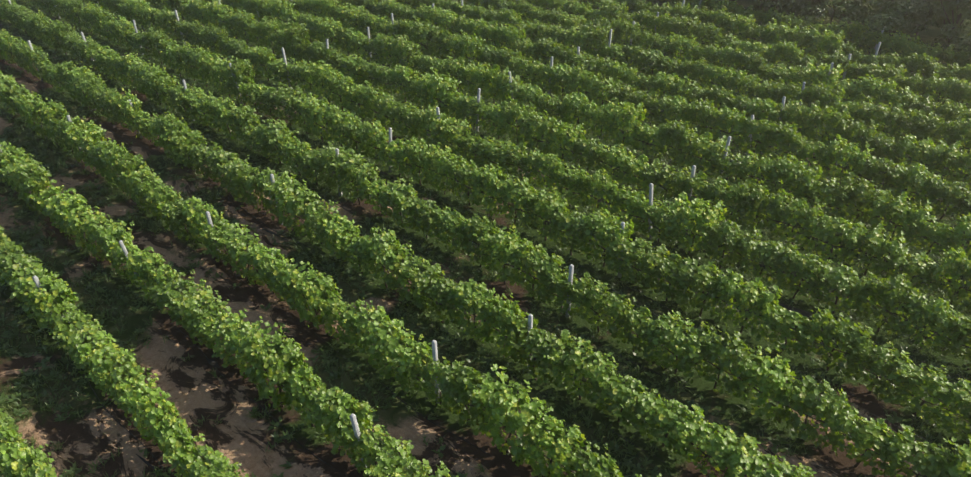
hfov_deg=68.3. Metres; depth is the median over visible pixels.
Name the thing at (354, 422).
post
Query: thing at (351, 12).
vine
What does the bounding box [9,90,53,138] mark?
vine
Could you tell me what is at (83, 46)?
vine
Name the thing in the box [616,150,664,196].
vine
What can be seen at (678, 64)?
trellis wires
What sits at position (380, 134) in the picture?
vine
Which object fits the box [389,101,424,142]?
vine
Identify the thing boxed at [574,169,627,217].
vine
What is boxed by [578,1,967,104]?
trellis wires
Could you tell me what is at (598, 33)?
vine
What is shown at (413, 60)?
vine
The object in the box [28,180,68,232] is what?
vine
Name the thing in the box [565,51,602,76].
vine
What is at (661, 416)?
vine
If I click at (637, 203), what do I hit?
vine
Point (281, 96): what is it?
vine
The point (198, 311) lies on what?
vine
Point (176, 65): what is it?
vine
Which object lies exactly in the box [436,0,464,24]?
vine
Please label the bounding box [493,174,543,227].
vine
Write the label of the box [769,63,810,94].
vine
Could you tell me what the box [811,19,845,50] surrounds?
vine
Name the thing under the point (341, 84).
vine
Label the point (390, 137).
post
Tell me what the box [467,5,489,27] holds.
vine
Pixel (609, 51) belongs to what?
vine
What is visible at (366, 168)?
vine
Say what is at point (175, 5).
vine
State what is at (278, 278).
vine
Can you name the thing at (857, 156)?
vine
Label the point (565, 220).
vine
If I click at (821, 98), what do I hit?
vine
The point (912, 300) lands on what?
vine
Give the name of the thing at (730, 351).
vine
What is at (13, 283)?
vine
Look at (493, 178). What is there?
vine
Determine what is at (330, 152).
vine
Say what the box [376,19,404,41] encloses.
vine
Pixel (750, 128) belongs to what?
vine
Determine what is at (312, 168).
vine
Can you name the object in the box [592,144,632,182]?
vine
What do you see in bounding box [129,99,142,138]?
post
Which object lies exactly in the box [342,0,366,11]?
vine
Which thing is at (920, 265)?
vine
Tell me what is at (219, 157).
vine
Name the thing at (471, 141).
vine
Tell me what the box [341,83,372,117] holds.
vine
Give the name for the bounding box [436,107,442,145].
post
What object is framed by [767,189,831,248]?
vine
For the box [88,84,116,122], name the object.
vine
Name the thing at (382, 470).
vine
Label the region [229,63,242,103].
post
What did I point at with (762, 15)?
vine
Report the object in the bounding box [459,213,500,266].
vine
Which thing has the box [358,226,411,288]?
vine
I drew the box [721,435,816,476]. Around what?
vine
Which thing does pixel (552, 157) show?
vine
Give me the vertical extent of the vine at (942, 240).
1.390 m
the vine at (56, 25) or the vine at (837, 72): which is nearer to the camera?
the vine at (837, 72)
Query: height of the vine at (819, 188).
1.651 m
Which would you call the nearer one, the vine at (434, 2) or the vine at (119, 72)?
the vine at (119, 72)
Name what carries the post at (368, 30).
on the ground at (250, 438)
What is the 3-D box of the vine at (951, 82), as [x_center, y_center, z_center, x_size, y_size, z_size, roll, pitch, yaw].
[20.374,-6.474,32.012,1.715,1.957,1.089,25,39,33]
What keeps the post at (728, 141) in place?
on the ground at (250, 438)
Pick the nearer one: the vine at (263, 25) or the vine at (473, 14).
the vine at (263, 25)
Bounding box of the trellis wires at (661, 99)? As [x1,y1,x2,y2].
[321,1,970,202]
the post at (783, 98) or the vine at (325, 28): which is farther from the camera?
the vine at (325, 28)
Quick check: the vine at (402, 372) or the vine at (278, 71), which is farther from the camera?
the vine at (278, 71)
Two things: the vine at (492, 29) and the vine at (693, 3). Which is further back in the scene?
the vine at (693, 3)
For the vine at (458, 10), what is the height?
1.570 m
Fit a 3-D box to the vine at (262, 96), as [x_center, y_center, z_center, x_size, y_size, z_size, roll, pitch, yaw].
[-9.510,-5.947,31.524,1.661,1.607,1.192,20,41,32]
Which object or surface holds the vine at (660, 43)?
on the ground at (250, 438)
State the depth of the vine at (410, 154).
26.20 m
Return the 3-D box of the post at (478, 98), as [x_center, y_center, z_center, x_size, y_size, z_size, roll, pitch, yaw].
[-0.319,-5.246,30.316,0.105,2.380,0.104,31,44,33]
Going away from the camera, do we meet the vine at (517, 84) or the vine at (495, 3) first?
the vine at (517, 84)
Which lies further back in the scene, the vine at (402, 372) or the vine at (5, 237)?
the vine at (5, 237)
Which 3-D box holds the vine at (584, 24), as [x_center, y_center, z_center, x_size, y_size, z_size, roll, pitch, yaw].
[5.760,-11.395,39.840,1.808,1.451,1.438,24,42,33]
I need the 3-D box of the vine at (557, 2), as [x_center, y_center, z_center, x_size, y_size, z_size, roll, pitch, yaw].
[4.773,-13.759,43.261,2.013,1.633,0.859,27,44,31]
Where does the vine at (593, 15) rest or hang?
on the ground at (250, 438)
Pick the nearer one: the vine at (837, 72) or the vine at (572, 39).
the vine at (837, 72)
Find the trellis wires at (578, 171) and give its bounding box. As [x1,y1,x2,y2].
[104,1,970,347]
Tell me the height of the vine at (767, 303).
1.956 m
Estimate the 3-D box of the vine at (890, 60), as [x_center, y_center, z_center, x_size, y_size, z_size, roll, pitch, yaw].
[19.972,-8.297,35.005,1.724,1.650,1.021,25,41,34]
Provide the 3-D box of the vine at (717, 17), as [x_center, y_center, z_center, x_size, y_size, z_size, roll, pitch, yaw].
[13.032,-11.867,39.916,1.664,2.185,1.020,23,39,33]
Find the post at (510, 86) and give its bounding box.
[508,71,513,106]
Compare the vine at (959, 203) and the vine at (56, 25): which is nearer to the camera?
the vine at (959, 203)
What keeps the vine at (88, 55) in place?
on the ground at (250, 438)
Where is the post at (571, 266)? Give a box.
[565,264,573,317]
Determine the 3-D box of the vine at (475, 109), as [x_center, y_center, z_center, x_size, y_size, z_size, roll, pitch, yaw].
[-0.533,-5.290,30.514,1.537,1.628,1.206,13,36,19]
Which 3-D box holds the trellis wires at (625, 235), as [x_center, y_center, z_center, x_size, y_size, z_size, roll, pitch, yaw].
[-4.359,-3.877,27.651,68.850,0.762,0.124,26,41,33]
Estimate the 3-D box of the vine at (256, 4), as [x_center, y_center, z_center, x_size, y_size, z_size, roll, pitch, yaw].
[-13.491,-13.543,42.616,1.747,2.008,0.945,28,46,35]
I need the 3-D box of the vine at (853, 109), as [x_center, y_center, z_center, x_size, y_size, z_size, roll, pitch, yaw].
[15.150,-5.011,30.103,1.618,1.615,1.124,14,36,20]
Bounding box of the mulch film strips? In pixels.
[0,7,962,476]
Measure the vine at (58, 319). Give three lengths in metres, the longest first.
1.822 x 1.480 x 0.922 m
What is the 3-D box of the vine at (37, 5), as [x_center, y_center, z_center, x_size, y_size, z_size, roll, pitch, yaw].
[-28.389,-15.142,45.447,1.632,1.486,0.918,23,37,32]
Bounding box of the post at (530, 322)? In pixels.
[526,314,532,370]
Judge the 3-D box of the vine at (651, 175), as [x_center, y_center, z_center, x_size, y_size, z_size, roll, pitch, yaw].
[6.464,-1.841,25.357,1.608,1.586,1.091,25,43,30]
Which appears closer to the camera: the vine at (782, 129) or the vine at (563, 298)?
the vine at (563, 298)
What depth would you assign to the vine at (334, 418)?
15.68 m
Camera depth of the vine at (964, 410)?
16.42 m
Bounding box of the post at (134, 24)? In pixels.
[132,20,142,55]
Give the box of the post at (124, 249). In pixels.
[119,240,141,287]
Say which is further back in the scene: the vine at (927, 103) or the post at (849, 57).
the post at (849, 57)
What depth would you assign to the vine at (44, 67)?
34.17 m
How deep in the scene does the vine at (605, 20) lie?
38.81 m
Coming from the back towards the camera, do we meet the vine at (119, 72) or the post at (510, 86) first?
the vine at (119, 72)
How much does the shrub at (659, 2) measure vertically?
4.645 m
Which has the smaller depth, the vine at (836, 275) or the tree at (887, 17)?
the vine at (836, 275)
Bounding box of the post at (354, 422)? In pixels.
[350,413,369,475]
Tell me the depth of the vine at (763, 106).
29.60 m
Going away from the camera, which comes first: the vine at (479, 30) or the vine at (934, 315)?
the vine at (934, 315)
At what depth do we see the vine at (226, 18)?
40.31 m
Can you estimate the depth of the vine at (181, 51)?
35.06 m
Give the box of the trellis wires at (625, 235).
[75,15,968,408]
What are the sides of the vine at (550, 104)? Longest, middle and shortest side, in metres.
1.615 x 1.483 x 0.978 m
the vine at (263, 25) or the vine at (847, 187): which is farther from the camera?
the vine at (263, 25)
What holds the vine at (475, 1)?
on the ground at (250, 438)
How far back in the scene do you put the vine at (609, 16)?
40.88 m
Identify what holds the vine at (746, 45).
on the ground at (250, 438)
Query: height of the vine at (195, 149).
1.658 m
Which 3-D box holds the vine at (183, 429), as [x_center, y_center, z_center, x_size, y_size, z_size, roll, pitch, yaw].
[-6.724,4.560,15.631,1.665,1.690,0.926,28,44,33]
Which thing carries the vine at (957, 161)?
on the ground at (250, 438)
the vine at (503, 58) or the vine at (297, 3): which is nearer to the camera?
the vine at (503, 58)
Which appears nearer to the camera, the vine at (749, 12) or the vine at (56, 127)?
the vine at (56, 127)
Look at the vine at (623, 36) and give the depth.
38.25 m
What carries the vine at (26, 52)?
on the ground at (250, 438)
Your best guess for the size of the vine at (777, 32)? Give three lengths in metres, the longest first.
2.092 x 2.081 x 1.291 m
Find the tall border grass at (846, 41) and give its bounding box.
[629,1,956,71]
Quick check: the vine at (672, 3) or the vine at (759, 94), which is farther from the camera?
the vine at (672, 3)
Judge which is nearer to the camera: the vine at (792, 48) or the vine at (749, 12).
the vine at (792, 48)
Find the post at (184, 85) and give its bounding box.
[182,80,193,120]
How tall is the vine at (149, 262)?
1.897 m
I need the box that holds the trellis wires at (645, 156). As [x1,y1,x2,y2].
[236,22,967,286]
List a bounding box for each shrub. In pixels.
[654,0,712,7]
[755,0,824,20]
[778,0,826,20]
[800,0,881,31]
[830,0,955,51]
[856,0,969,39]
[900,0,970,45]
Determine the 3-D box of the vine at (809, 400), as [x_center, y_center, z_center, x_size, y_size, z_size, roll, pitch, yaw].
[7.394,4.023,16.259,1.505,1.908,1.173,24,41,33]
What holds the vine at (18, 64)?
on the ground at (250, 438)
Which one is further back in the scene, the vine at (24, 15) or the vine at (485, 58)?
the vine at (24, 15)
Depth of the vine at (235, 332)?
17.51 m
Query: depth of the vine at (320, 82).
32.48 m
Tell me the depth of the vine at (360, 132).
28.00 m
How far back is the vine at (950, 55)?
35.16 m
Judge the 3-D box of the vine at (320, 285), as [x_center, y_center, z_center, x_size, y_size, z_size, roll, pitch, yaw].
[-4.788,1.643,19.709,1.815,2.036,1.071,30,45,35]
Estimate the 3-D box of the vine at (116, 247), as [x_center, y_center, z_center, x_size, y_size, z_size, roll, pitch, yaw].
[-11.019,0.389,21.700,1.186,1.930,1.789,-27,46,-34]
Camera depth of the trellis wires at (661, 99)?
29.90 m
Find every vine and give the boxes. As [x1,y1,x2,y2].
[0,0,19,23]
[0,1,26,23]
[0,29,18,65]
[0,30,9,61]
[0,70,13,108]
[0,74,24,114]
[0,141,9,182]
[0,141,28,189]
[0,155,42,199]
[0,225,13,253]
[0,235,20,282]
[0,240,42,296]
[0,408,27,476]
[0,424,41,476]
[1,256,58,317]
[3,153,54,211]
[6,3,28,31]
[7,40,27,72]
[7,86,33,115]
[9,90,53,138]
[10,36,38,76]
[13,6,34,34]
[13,93,42,127]
[14,444,56,476]
[15,268,85,334]
[17,42,49,81]
[20,14,41,40]
[27,9,52,45]
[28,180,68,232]
[31,0,49,10]
[33,98,68,143]
[35,19,60,50]
[36,60,55,88]
[38,0,53,13]
[43,64,67,93]
[43,194,87,239]
[46,116,74,153]
[46,187,96,248]
[48,19,75,54]
[48,301,89,366]
[49,0,70,20]
[52,313,114,382]
[55,61,82,99]
[58,115,85,159]
[59,0,77,24]
[60,31,81,58]
[63,119,106,174]
[64,0,85,29]
[64,65,94,105]
[65,33,89,63]
[68,70,106,113]
[70,205,121,266]
[73,35,100,69]
[73,331,135,404]
[77,7,96,32]
[82,1,102,36]
[82,140,115,182]
[85,0,107,9]
[85,44,119,74]
[87,4,117,40]
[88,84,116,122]
[90,137,130,191]
[92,45,126,80]
[94,220,134,278]
[97,87,131,127]
[99,0,114,11]
[99,348,152,421]
[100,15,122,45]
[105,51,132,85]
[108,0,122,16]
[108,148,147,200]
[109,15,134,48]
[111,88,141,137]
[112,0,131,20]
[116,367,180,445]
[117,2,139,22]
[118,52,145,89]
[118,160,161,215]
[120,244,154,298]
[124,0,151,29]
[126,29,142,54]
[127,57,156,100]
[130,110,154,143]
[130,246,180,306]
[132,31,155,58]
[134,63,171,106]
[135,1,159,31]
[142,26,172,64]
[143,113,170,153]
[143,179,182,229]
[145,404,204,476]
[147,0,157,8]
[148,269,201,325]
[151,9,172,36]
[151,71,180,110]
[151,111,189,159]
[153,0,168,9]
[154,6,180,39]
[156,39,176,67]
[159,44,186,75]
[161,0,178,11]
[161,124,206,168]
[163,198,199,240]
[165,279,231,352]
[169,0,190,18]
[169,83,198,118]
[170,40,199,80]
[175,19,193,44]
[180,0,198,22]
[180,136,217,177]
[181,45,215,86]
[181,196,224,254]
[181,444,240,476]
[182,87,213,125]
[184,18,207,47]
[188,0,208,25]
[192,29,217,54]
[192,308,252,367]
[195,2,221,27]
[197,52,226,91]
[197,141,239,187]
[200,91,228,134]
[200,217,242,262]
[204,24,228,58]
[206,0,235,33]
[209,59,237,100]
[210,97,243,139]
[211,153,253,199]
[214,223,268,284]
[217,8,245,40]
[217,463,248,476]
[218,36,243,62]
[221,0,238,10]
[222,56,254,104]
[222,309,271,387]
[225,155,270,211]
[226,40,254,63]
[229,0,248,12]
[230,104,261,147]
[231,8,255,43]
[238,77,269,112]
[240,0,257,18]
[240,46,267,74]
[240,322,308,411]
[242,120,279,161]
[244,244,294,298]
[245,19,267,46]
[246,0,265,20]
[251,84,285,118]
[252,46,275,80]
[254,15,285,52]
[256,118,298,163]
[256,168,296,223]
[260,2,281,20]
[262,260,309,308]
[263,171,316,237]
[264,82,302,125]
[265,58,291,86]
[266,0,295,27]
[268,28,291,58]
[276,134,311,175]
[278,361,330,431]
[279,19,309,59]
[281,57,311,90]
[282,9,303,35]
[282,261,338,329]
[288,89,321,133]
[289,189,339,247]
[290,148,326,184]
[292,0,314,15]
[292,40,317,65]
[294,13,319,40]
[296,59,323,96]
[298,93,335,142]
[301,0,327,18]
[305,60,342,103]
[306,17,329,43]
[307,387,378,460]
[310,42,339,67]
[313,0,338,20]
[316,141,353,196]
[317,16,344,49]
[317,213,361,259]
[320,289,361,351]
[323,51,349,76]
[323,71,353,111]
[324,104,360,150]
[326,3,350,25]
[330,148,379,204]
[333,0,351,7]
[333,226,384,275]
[334,411,405,476]
[336,3,366,31]
[336,26,356,54]
[337,114,373,156]
[339,54,369,84]
[340,30,367,59]
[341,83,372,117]
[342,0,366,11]
[343,298,402,364]
[350,9,375,38]
[354,0,376,13]
[355,59,385,91]
[357,80,393,124]
[357,120,388,163]
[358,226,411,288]
[359,319,431,398]
[360,175,397,216]
[361,38,386,63]
[364,439,431,476]
[365,14,390,38]
[368,1,389,20]
[371,65,399,94]
[374,33,402,68]
[375,95,408,133]
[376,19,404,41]
[376,136,416,175]
[378,177,420,228]
[381,0,406,22]
[385,248,444,309]
[389,34,418,72]
[389,65,421,101]
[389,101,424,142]
[392,5,414,22]
[392,19,411,45]
[399,0,421,8]
[401,136,437,185]
[403,77,436,107]
[405,16,438,56]
[406,7,434,25]
[406,197,442,242]
[406,342,467,410]
[407,49,438,77]
[409,0,435,10]
[411,266,465,324]
[417,102,454,149]
[418,141,463,195]
[419,4,443,29]
[421,67,461,114]
[425,27,452,59]
[426,0,449,9]
[426,461,458,476]
[427,59,451,83]
[427,206,475,254]
[429,113,471,155]
[432,361,497,429]
[434,8,458,35]
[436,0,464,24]
[436,89,471,121]
[437,32,467,64]
[442,55,474,91]
[449,158,487,204]
[450,279,501,342]
[453,4,472,20]
[453,15,477,36]
[454,30,485,69]
[455,0,479,6]
[456,96,490,129]
[456,131,489,167]
[457,61,490,99]
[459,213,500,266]
[464,19,487,49]
[467,0,485,14]
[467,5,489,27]
[469,136,515,175]
[470,163,510,215]
[472,45,503,72]
[472,364,552,466]
[473,225,539,285]
[477,62,513,104]
[477,103,515,140]
[480,20,507,50]
[481,5,510,31]
[481,292,527,358]
[483,0,503,10]
[490,46,521,75]
[493,0,515,20]
[493,24,525,56]
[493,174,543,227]
[495,8,522,39]
[495,75,530,110]
[497,96,536,144]
[500,141,540,184]
[507,312,569,386]
[507,405,584,476]
[508,0,537,22]
[509,53,541,87]
[510,239,564,299]
[512,21,538,42]
[515,38,540,63]
[515,84,549,115]
[517,105,561,155]
[518,187,578,241]
[522,0,542,8]
[526,5,550,25]
[526,58,560,94]
[528,19,559,43]
[528,151,567,192]
[533,37,558,67]
[537,0,555,13]
[537,94,567,124]
[537,266,585,315]
[540,8,566,27]
[541,118,585,162]
[544,63,580,98]
[544,329,618,404]
[546,43,576,68]
[547,24,571,50]
[547,210,594,258]
[548,0,575,17]
[553,165,590,205]
[557,11,585,32]
[558,92,597,130]
[563,0,593,22]
[563,26,589,53]
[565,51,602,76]
[565,64,601,103]
[565,441,623,476]
[570,137,608,173]
[570,272,630,335]
[572,18,599,37]
[573,0,592,8]
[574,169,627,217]
[576,207,633,269]
[580,22,613,59]
[582,4,604,24]
[583,101,618,143]
[587,77,622,112]
[587,369,657,435]
[589,0,608,9]
[589,57,617,87]
[590,15,622,44]
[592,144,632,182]
[595,0,627,22]
[597,43,629,65]
[602,97,646,148]
[603,0,632,14]
[605,60,637,90]
[605,230,669,287]
[609,80,647,120]
[610,185,654,230]
[610,297,666,364]
[611,16,641,46]
[614,12,637,38]
[615,0,646,20]
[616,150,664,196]
[622,45,644,72]
[630,73,661,99]
[630,391,704,461]
[631,29,662,53]
[631,123,663,157]
[632,9,655,35]
[632,198,685,247]
[634,2,659,25]
[635,90,670,126]
[636,49,670,77]
[641,246,704,310]
[641,310,711,383]
[643,159,690,203]
[648,11,678,45]
[649,2,674,30]
[651,36,680,59]
[652,71,691,99]
[657,95,692,126]
[657,120,697,167]
[658,57,689,79]
[663,191,726,253]
[664,32,700,62]
[666,0,690,13]
[667,14,700,51]
[668,404,760,476]
[672,2,698,34]
[672,80,707,105]
[672,166,726,218]
[674,257,738,322]
[677,128,731,179]
[680,55,713,87]
[684,0,707,13]
[684,6,714,36]
[684,97,720,139]
[690,44,719,67]
[690,321,760,393]
[692,21,722,48]
[700,0,729,21]
[700,65,729,93]
[700,85,735,111]
[701,219,753,267]
[704,5,734,40]
[706,41,741,74]
[706,151,748,185]
[707,105,746,149]
[709,33,742,58]
[709,178,761,230]
[717,0,743,29]
[719,273,782,340]
[720,12,755,41]
[721,94,760,125]
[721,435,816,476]
[723,67,761,99]
[725,35,758,64]
[732,50,767,83]
[733,345,802,421]
[736,116,777,156]
[736,179,789,234]
[737,5,763,29]
[738,150,783,194]
[738,229,799,286]
[741,21,779,49]
[743,98,785,133]
[746,79,780,111]
[751,42,779,67]
[754,63,789,88]
[755,306,817,357]
[757,6,783,30]
[758,121,806,163]
[761,18,802,49]
[764,154,822,208]
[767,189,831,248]
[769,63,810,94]
[771,41,803,69]
[773,77,815,119]
[773,375,851,447]
[774,11,804,40]
[774,249,830,303]
[777,96,820,141]
[784,465,813,476]
[787,26,816,55]
[789,22,822,45]
[790,55,822,79]
[793,141,834,179]
[797,59,842,101]
[798,175,848,218]
[801,100,850,146]
[802,81,845,127]
[804,26,845,62]
[804,215,859,263]
[804,306,873,371]
[808,259,870,316]
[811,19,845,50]
[819,48,856,82]
[820,134,878,186]
[823,78,861,105]
[824,404,913,476]
[826,101,867,129]
[828,41,862,69]
[832,18,870,53]
[832,114,883,159]
[838,172,895,228]
[841,341,923,398]
[843,222,908,275]
[845,62,876,83]
[849,74,896,110]
[852,96,909,140]
[852,155,904,195]
[852,271,933,335]
[853,49,884,70]
[859,29,889,55]
[859,132,906,171]
[862,60,906,93]
[867,190,935,243]
[876,50,913,79]
[878,85,922,121]
[879,424,966,476]
[881,30,920,63]
[881,350,970,428]
[883,247,944,300]
[884,104,934,144]
[889,161,941,208]
[895,73,931,101]
[895,133,948,179]
[899,52,938,80]
[900,293,970,353]
[903,41,940,71]
[906,220,965,256]
[907,94,951,128]
[912,110,962,149]
[921,70,967,105]
[921,178,970,219]
[926,140,970,186]
[926,246,970,311]
[928,62,970,93]
[932,43,970,75]
[939,99,970,136]
[940,313,970,369]
[944,212,970,269]
[944,384,970,441]
[944,436,970,476]
[947,117,970,156]
[951,77,970,114]
[955,45,970,77]
[957,196,970,222]
[959,64,970,98]
[964,165,970,192]
[965,294,970,309]
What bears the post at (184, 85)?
on the ground at (250, 438)
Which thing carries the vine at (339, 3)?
on the ground at (250, 438)
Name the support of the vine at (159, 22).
on the ground at (250, 438)
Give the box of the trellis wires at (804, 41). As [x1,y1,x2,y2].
[630,0,962,75]
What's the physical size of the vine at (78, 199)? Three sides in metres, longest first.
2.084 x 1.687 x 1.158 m
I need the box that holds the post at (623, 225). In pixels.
[618,222,624,277]
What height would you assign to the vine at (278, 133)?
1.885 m
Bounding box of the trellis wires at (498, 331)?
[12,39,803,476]
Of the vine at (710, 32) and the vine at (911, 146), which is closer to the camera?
the vine at (911, 146)
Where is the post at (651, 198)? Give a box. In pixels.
[648,183,652,238]
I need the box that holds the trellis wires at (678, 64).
[454,1,964,149]
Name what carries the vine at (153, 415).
on the ground at (250, 438)
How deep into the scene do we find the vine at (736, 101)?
30.28 m
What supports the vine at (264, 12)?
on the ground at (250, 438)
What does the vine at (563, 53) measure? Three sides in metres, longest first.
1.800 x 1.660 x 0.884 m
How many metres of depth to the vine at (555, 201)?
22.98 m
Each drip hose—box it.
[1,291,170,476]
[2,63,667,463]
[4,113,519,476]
[5,184,344,474]
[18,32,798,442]
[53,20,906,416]
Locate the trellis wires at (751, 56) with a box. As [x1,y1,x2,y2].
[495,1,967,122]
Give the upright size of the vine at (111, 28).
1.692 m
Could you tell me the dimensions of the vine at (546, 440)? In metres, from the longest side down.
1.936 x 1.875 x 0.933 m
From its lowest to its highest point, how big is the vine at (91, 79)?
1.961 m
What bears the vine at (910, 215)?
on the ground at (250, 438)
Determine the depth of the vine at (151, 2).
45.88 m
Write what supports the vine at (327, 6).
on the ground at (250, 438)
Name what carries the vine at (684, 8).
on the ground at (250, 438)
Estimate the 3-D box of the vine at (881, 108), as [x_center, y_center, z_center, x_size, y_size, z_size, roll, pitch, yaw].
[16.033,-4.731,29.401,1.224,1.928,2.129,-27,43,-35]
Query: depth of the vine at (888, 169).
25.26 m
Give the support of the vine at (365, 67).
on the ground at (250, 438)
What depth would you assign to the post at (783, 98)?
29.18 m
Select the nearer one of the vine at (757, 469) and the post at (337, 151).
the vine at (757, 469)
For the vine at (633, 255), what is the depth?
21.13 m
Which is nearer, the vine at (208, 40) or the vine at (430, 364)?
the vine at (430, 364)
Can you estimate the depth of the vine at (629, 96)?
30.82 m
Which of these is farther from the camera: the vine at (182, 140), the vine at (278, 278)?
the vine at (182, 140)
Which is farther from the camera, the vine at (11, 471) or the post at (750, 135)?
the post at (750, 135)
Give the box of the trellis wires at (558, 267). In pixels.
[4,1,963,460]
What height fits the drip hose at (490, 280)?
0.021 m
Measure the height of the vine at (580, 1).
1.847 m
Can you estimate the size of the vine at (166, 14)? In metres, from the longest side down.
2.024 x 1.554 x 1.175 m
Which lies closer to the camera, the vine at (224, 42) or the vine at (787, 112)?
the vine at (787, 112)
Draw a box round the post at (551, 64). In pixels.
[548,56,552,95]
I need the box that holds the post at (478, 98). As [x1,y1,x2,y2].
[476,88,480,131]
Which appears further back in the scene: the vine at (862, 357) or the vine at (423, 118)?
the vine at (423, 118)
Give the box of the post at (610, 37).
[607,29,611,58]
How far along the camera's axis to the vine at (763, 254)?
21.06 m
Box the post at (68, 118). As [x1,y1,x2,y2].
[66,115,83,151]
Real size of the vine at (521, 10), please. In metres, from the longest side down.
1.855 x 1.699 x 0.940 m
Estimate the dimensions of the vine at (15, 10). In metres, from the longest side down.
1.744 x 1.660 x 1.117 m
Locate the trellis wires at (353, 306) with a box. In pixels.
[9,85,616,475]
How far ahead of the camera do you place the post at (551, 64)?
33.04 m
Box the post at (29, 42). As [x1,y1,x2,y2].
[27,40,42,81]
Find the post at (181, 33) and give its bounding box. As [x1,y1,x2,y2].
[174,10,185,44]
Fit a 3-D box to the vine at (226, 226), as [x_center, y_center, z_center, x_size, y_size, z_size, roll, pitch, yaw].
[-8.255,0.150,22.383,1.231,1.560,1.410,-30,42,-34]
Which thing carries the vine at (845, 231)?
on the ground at (250, 438)
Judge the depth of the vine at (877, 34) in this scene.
37.21 m
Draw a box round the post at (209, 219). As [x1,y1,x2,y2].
[206,211,220,256]
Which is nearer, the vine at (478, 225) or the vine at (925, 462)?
the vine at (925, 462)
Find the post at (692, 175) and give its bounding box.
[686,165,695,207]
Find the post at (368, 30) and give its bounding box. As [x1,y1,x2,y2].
[367,27,371,60]
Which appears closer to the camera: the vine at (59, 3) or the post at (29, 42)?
the post at (29, 42)
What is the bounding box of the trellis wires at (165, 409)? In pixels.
[0,253,224,476]
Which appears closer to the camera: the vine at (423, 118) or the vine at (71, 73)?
the vine at (423, 118)
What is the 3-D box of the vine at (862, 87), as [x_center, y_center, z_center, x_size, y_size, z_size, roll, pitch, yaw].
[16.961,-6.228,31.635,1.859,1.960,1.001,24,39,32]
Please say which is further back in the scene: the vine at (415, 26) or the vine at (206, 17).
the vine at (206, 17)
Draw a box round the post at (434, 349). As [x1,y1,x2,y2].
[432,340,440,404]
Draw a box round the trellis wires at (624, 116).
[249,0,959,237]
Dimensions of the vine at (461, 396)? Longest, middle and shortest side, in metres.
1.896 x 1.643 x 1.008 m
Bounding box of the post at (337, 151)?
[335,148,342,195]
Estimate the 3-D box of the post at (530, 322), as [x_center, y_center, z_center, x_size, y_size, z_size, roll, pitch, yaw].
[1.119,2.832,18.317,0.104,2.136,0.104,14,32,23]
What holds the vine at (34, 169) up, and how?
on the ground at (250, 438)
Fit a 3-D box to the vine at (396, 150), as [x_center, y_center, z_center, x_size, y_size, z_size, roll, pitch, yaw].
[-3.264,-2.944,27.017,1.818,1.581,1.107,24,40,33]
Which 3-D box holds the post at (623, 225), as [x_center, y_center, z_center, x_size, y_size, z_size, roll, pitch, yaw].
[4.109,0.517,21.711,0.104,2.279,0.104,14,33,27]
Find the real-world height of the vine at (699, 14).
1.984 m
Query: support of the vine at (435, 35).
on the ground at (250, 438)
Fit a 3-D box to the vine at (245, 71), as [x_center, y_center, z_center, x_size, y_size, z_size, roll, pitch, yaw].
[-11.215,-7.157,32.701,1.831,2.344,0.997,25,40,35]
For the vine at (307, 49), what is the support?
on the ground at (250, 438)
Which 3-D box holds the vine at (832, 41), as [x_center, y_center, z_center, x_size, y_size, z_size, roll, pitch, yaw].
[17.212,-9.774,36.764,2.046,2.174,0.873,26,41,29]
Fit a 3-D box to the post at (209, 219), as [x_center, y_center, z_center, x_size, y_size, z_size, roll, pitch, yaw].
[-8.494,0.048,22.469,0.104,2.199,0.104,32,48,32]
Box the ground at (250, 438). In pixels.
[0,0,970,476]
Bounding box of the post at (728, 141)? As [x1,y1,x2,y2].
[719,136,730,176]
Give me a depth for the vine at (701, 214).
22.40 m
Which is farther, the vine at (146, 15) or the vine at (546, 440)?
the vine at (146, 15)
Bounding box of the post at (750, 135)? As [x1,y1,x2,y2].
[746,115,753,155]
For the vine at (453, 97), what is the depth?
31.08 m
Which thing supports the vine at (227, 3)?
on the ground at (250, 438)
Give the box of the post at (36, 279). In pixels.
[32,275,44,292]
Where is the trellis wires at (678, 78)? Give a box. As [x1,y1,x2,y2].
[356,2,969,166]
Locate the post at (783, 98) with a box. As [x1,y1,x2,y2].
[778,96,785,124]
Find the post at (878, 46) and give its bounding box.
[873,42,880,61]
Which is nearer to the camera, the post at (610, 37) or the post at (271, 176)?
the post at (271, 176)
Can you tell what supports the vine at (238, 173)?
on the ground at (250, 438)
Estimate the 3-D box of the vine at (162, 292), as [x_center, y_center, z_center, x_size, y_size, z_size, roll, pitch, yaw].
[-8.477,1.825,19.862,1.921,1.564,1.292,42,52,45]
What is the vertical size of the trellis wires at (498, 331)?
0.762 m
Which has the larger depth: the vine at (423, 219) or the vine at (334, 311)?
the vine at (423, 219)
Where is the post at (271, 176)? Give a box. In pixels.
[270,174,282,224]
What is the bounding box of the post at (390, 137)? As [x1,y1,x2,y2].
[389,127,391,171]
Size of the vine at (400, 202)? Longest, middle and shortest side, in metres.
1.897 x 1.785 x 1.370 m
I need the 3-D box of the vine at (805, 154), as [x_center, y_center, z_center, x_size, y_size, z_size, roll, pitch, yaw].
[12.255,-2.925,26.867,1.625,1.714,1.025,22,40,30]
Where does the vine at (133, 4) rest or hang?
on the ground at (250, 438)
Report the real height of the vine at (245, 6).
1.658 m
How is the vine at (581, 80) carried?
on the ground at (250, 438)
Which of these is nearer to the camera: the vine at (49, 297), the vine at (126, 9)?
the vine at (49, 297)
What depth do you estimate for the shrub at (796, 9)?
40.40 m
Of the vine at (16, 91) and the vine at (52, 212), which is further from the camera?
the vine at (16, 91)
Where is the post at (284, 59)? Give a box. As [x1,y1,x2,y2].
[281,48,291,89]
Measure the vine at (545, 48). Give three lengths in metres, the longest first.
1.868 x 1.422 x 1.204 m
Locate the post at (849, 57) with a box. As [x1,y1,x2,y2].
[841,54,851,80]

